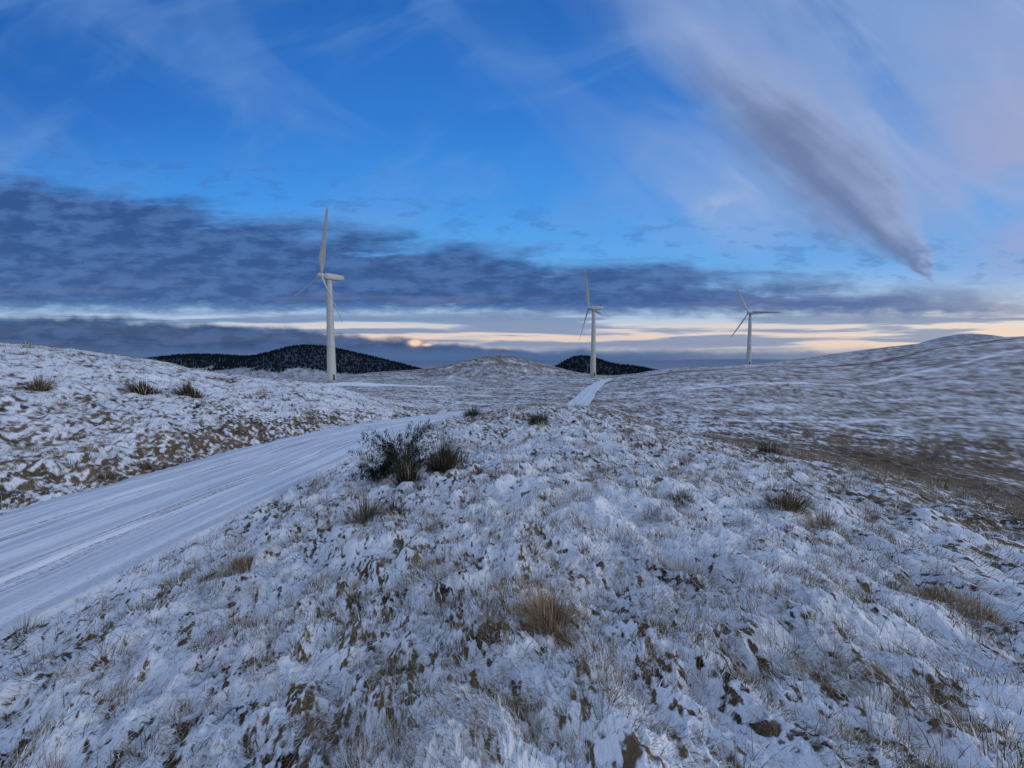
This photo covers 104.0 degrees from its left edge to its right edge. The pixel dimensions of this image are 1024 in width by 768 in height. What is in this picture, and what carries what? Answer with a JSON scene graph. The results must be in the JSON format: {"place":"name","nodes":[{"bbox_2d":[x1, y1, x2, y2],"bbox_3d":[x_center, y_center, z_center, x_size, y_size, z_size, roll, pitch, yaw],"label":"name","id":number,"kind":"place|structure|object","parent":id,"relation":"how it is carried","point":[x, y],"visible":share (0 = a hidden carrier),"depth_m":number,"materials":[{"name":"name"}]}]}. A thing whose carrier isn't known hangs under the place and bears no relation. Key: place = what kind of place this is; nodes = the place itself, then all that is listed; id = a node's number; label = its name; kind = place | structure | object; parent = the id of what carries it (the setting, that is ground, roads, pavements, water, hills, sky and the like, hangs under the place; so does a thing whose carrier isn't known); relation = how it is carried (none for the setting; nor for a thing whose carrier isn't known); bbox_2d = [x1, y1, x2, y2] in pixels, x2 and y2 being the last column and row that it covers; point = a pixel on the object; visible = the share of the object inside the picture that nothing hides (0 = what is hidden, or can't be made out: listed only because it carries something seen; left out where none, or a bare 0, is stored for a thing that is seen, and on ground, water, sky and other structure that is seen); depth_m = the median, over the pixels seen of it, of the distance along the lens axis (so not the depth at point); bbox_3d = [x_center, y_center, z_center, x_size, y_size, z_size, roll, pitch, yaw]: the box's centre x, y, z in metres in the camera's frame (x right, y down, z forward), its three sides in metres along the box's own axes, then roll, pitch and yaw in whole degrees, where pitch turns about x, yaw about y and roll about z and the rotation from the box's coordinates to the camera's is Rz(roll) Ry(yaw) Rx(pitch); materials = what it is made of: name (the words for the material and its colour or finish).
{"place":"outdoors","nodes":[
{"label":"outdoors","id":0,"kind":"place"},
{"bbox_2d":[0,378,613,638],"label":"snow covered road","id":1,"kind":"structure","parent":0,"point":[58,554],"depth_m":8.33,"materials":[{"name":"white snow"}]},
{"bbox_2d":[0,334,1023,767],"bbox_3d":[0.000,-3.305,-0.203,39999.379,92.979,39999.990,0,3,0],"label":"moorland terrain","id":2,"kind":"structure","parent":0,"point":[948,398],"depth_m":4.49,"materials":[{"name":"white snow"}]},
{"bbox_2d":[5,607,48,644],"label":"grass tuft","id":3,"kind":"object","parent":2,"relation":"on","point":[25,629],"visible":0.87,"depth_m":4.61,"materials":[{"name":"beige plant"}]},
{"bbox_2d":[22,373,64,391],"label":"rush tuft","id":4,"kind":"object","parent":2,"relation":"on","point":[41,387],"visible":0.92,"depth_m":16.64,"materials":[{"name":"brown plant"}]},
{"bbox_2d":[89,467,121,482],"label":"rush tuft","id":5,"kind":"object","parent":2,"relation":"on","point":[110,478],"visible":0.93,"depth_m":10.85,"materials":[{"name":"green plant"}]},
{"bbox_2d":[120,651,140,666],"bbox_3d":[-3.328,2.401,3.488,0.287,0.132,0.226,0,3,0],"label":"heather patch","id":6,"kind":"object","parent":2,"relation":"on","point":[128,659],"visible":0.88,"depth_m":3.49,"materials":[{"name":"grey plant"}]},
{"bbox_2d":[109,377,166,395],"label":"rush tuft","id":7,"kind":"object","parent":2,"relation":"on","point":[143,389],"visible":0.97,"depth_m":19.65,"materials":[{"name":"brown plant"}]},
{"bbox_2d":[131,459,165,469],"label":"rush tuft","id":8,"kind":"object","parent":2,"relation":"on","point":[147,465],"visible":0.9,"depth_m":12.28,"materials":[{"name":"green plant"}]},
{"bbox_2d":[165,376,206,397],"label":"rush tuft","id":9,"kind":"object","parent":2,"relation":"on","point":[187,390],"visible":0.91,"depth_m":21.45,"materials":[{"name":"brown plant"}]},
{"bbox_2d":[201,568,221,580],"bbox_3d":[-3.823,2.461,5.047,0.359,0.319,0.517,-2,4,-29],"label":"heather patch","id":10,"kind":"object","parent":2,"relation":"on","point":[208,576],"visible":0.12,"depth_m":5.04,"materials":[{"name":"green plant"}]},
{"bbox_2d":[206,546,262,582],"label":"grass tuft","id":11,"kind":"object","parent":2,"relation":"on","point":[240,561],"visible":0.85,"depth_m":5.05,"materials":[{"name":"beige plant"}]},
{"bbox_2d":[294,206,343,382],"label":"wind turbine","id":12,"kind":"object","parent":2,"relation":"on","point":[329,278],"visible":0.99,"depth_m":150.77,"materials":[{"name":"white paint"}]},
{"bbox_2d":[320,482,392,523],"bbox_3d":[-2.378,1.871,6.352,1.090,0.787,1.118,3,4,39],"label":"grass tuft","id":13,"kind":"object","parent":2,"relation":"on","point":[365,513],"visible":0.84,"depth_m":6.32,"materials":[{"name":"beige plant"}]},
{"bbox_2d":[348,449,398,480],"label":"gorse bush","id":14,"kind":"object","parent":2,"relation":"on","point":[374,473],"visible":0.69,"depth_m":9.16,"materials":[{"name":"green plant"}]},
{"bbox_2d":[378,499,409,515],"bbox_3d":[-1.788,1.919,6.141,0.618,0.382,0.537,0,3,0],"label":"heather patch","id":15,"kind":"object","parent":2,"relation":"on","point":[394,507],"visible":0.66,"depth_m":6.10,"materials":[{"name":"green plant"}]},
{"bbox_2d":[345,417,450,471],"bbox_3d":[-2.446,1.472,9.168,2.379,1.375,2.006,-2,4,-36],"label":"gorse bush","id":16,"kind":"object","parent":2,"relation":"on","point":[389,449],"visible":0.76,"depth_m":9.12,"materials":[{"name":"green leaves"},{"name":"woody twigs"}]},
{"bbox_2d":[139,344,657,374],"bbox_3d":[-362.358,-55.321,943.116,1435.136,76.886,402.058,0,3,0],"label":"conifer forest","id":17,"kind":"object","parent":2,"relation":"on","point":[237,358],"visible":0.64,"depth_m":845.34,"materials":[{"name":"black"}]},
{"bbox_2d":[373,446,430,485],"bbox_3d":[-2.278,1.672,8.082,1.422,1.000,1.323,-2,4,-26],"label":"rush tuft","id":18,"kind":"object","parent":2,"relation":"on","point":[408,474],"visible":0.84,"depth_m":8.01,"materials":[{"name":"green plant"}]},
{"bbox_2d":[417,431,493,473],"bbox_3d":[-1.357,1.377,8.507,2.009,1.137,1.515,3,5,44],"label":"rush tuft","id":19,"kind":"object","parent":2,"relation":"on","point":[444,461],"visible":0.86,"depth_m":8.38,"materials":[{"name":"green plant"}]},
{"bbox_2d":[449,446,469,463],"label":"rush tuft","id":20,"kind":"object","parent":2,"relation":"on","point":[462,457],"visible":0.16,"depth_m":9.20,"materials":[{"name":"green plant"}]},
{"bbox_2d":[460,406,484,416],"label":"rush tuft","id":21,"kind":"object","parent":2,"relation":"on","point":[472,413],"visible":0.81,"depth_m":21.16,"materials":[{"name":"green plant"}]},
{"bbox_2d":[470,465,489,475],"bbox_3d":[-0.623,1.715,7.823,0.712,0.289,0.574,-2,4,-28],"label":"heather patch","id":22,"kind":"object","parent":2,"relation":"on","point":[479,470],"visible":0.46,"depth_m":7.88,"materials":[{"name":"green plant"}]},
{"bbox_2d":[524,408,552,424],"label":"rush tuft","id":23,"kind":"object","parent":2,"relation":"on","point":[539,418],"visible":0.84,"depth_m":14.60,"materials":[{"name":"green plant"}]},
{"bbox_2d":[495,570,594,647],"bbox_3d":[0.200,1.524,2.756,0.750,0.404,0.669,0,3,0],"label":"grass tuft","id":24,"kind":"object","parent":2,"relation":"on","point":[549,613],"visible":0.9,"depth_m":2.71,"materials":[{"name":"beige plant"}]},
{"bbox_2d":[579,269,603,377],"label":"wind turbine","id":25,"kind":"object","parent":2,"relation":"on","point":[593,348],"visible":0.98,"depth_m":230.14,"materials":[{"name":"white paint"}]},
{"bbox_2d":[662,488,697,510],"bbox_3d":[2.227,1.531,5.315,0.545,0.378,0.686,0,3,0],"label":"heather patch","id":26,"kind":"object","parent":2,"relation":"on","point":[681,496],"visible":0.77,"depth_m":5.29,"materials":[{"name":"grey plant"}]},
{"bbox_2d":[715,624,740,646],"bbox_3d":[1.330,1.574,2.489,0.224,0.128,0.205,-3,4,-39],"label":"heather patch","id":27,"kind":"object","parent":2,"relation":"on","point":[725,633],"visible":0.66,"depth_m":2.48,"materials":[{"name":"grey plant"}]},
{"bbox_2d":[731,288,779,364],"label":"wind turbine","id":28,"kind":"object","parent":2,"relation":"on","point":[749,342],"visible":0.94,"depth_m":305.49,"materials":[{"name":"white paint"}]},
{"bbox_2d":[755,437,783,454],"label":"rush tuft","id":29,"kind":"object","parent":2,"relation":"on","point":[763,449],"visible":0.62,"depth_m":14.37,"materials":[{"name":"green plant"}]},
{"bbox_2d":[744,478,835,517],"bbox_3d":[3.801,1.599,5.488,1.209,0.618,0.914,-1,4,-23],"label":"rush tuft","id":30,"kind":"object","parent":2,"relation":"on","point":[786,502],"visible":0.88,"depth_m":5.47,"materials":[{"name":"brown plant"}]},
{"bbox_2d":[794,507,870,547],"bbox_3d":[3.830,1.699,4.941,0.986,0.429,0.813,2,4,36],"label":"grass tuft","id":31,"kind":"object","parent":2,"relation":"on","point":[826,523],"visible":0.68,"depth_m":4.95,"materials":[{"name":"brown plant"}]},
{"bbox_2d":[827,669,871,688],"bbox_3d":[1.805,1.577,2.122,0.230,0.166,0.326,3,5,42],"label":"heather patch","id":32,"kind":"object","parent":2,"relation":"on","point":[849,678],"visible":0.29,"depth_m":2.12,"materials":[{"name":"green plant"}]},
{"bbox_2d":[889,606,942,640],"bbox_3d":[2.823,1.725,2.840,0.519,0.253,0.367,-1,4,-22],"label":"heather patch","id":33,"kind":"object","parent":2,"relation":"on","point":[899,615],"visible":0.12,"depth_m":2.90,"materials":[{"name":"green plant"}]},
{"bbox_2d":[884,573,999,622],"bbox_3d":[3.487,1.754,3.314,0.800,0.417,0.698,0,3,0],"label":"grass tuft","id":34,"kind":"object","parent":2,"relation":"on","point":[939,592],"visible":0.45,"depth_m":3.27,"materials":[{"name":"brown plant"}]},
{"bbox_2d":[920,583,1023,639],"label":"grass tuft","id":35,"kind":"object","parent":2,"relation":"on","point":[967,612],"visible":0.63,"depth_m":3.11,"materials":[{"name":"brown plant"}]},
{"bbox_2d":[0,0,1023,360],"label":"sky","id":36,"kind":"structure","parent":0,"point":[171,170],"materials":[{"name":"blue"}]}
]}

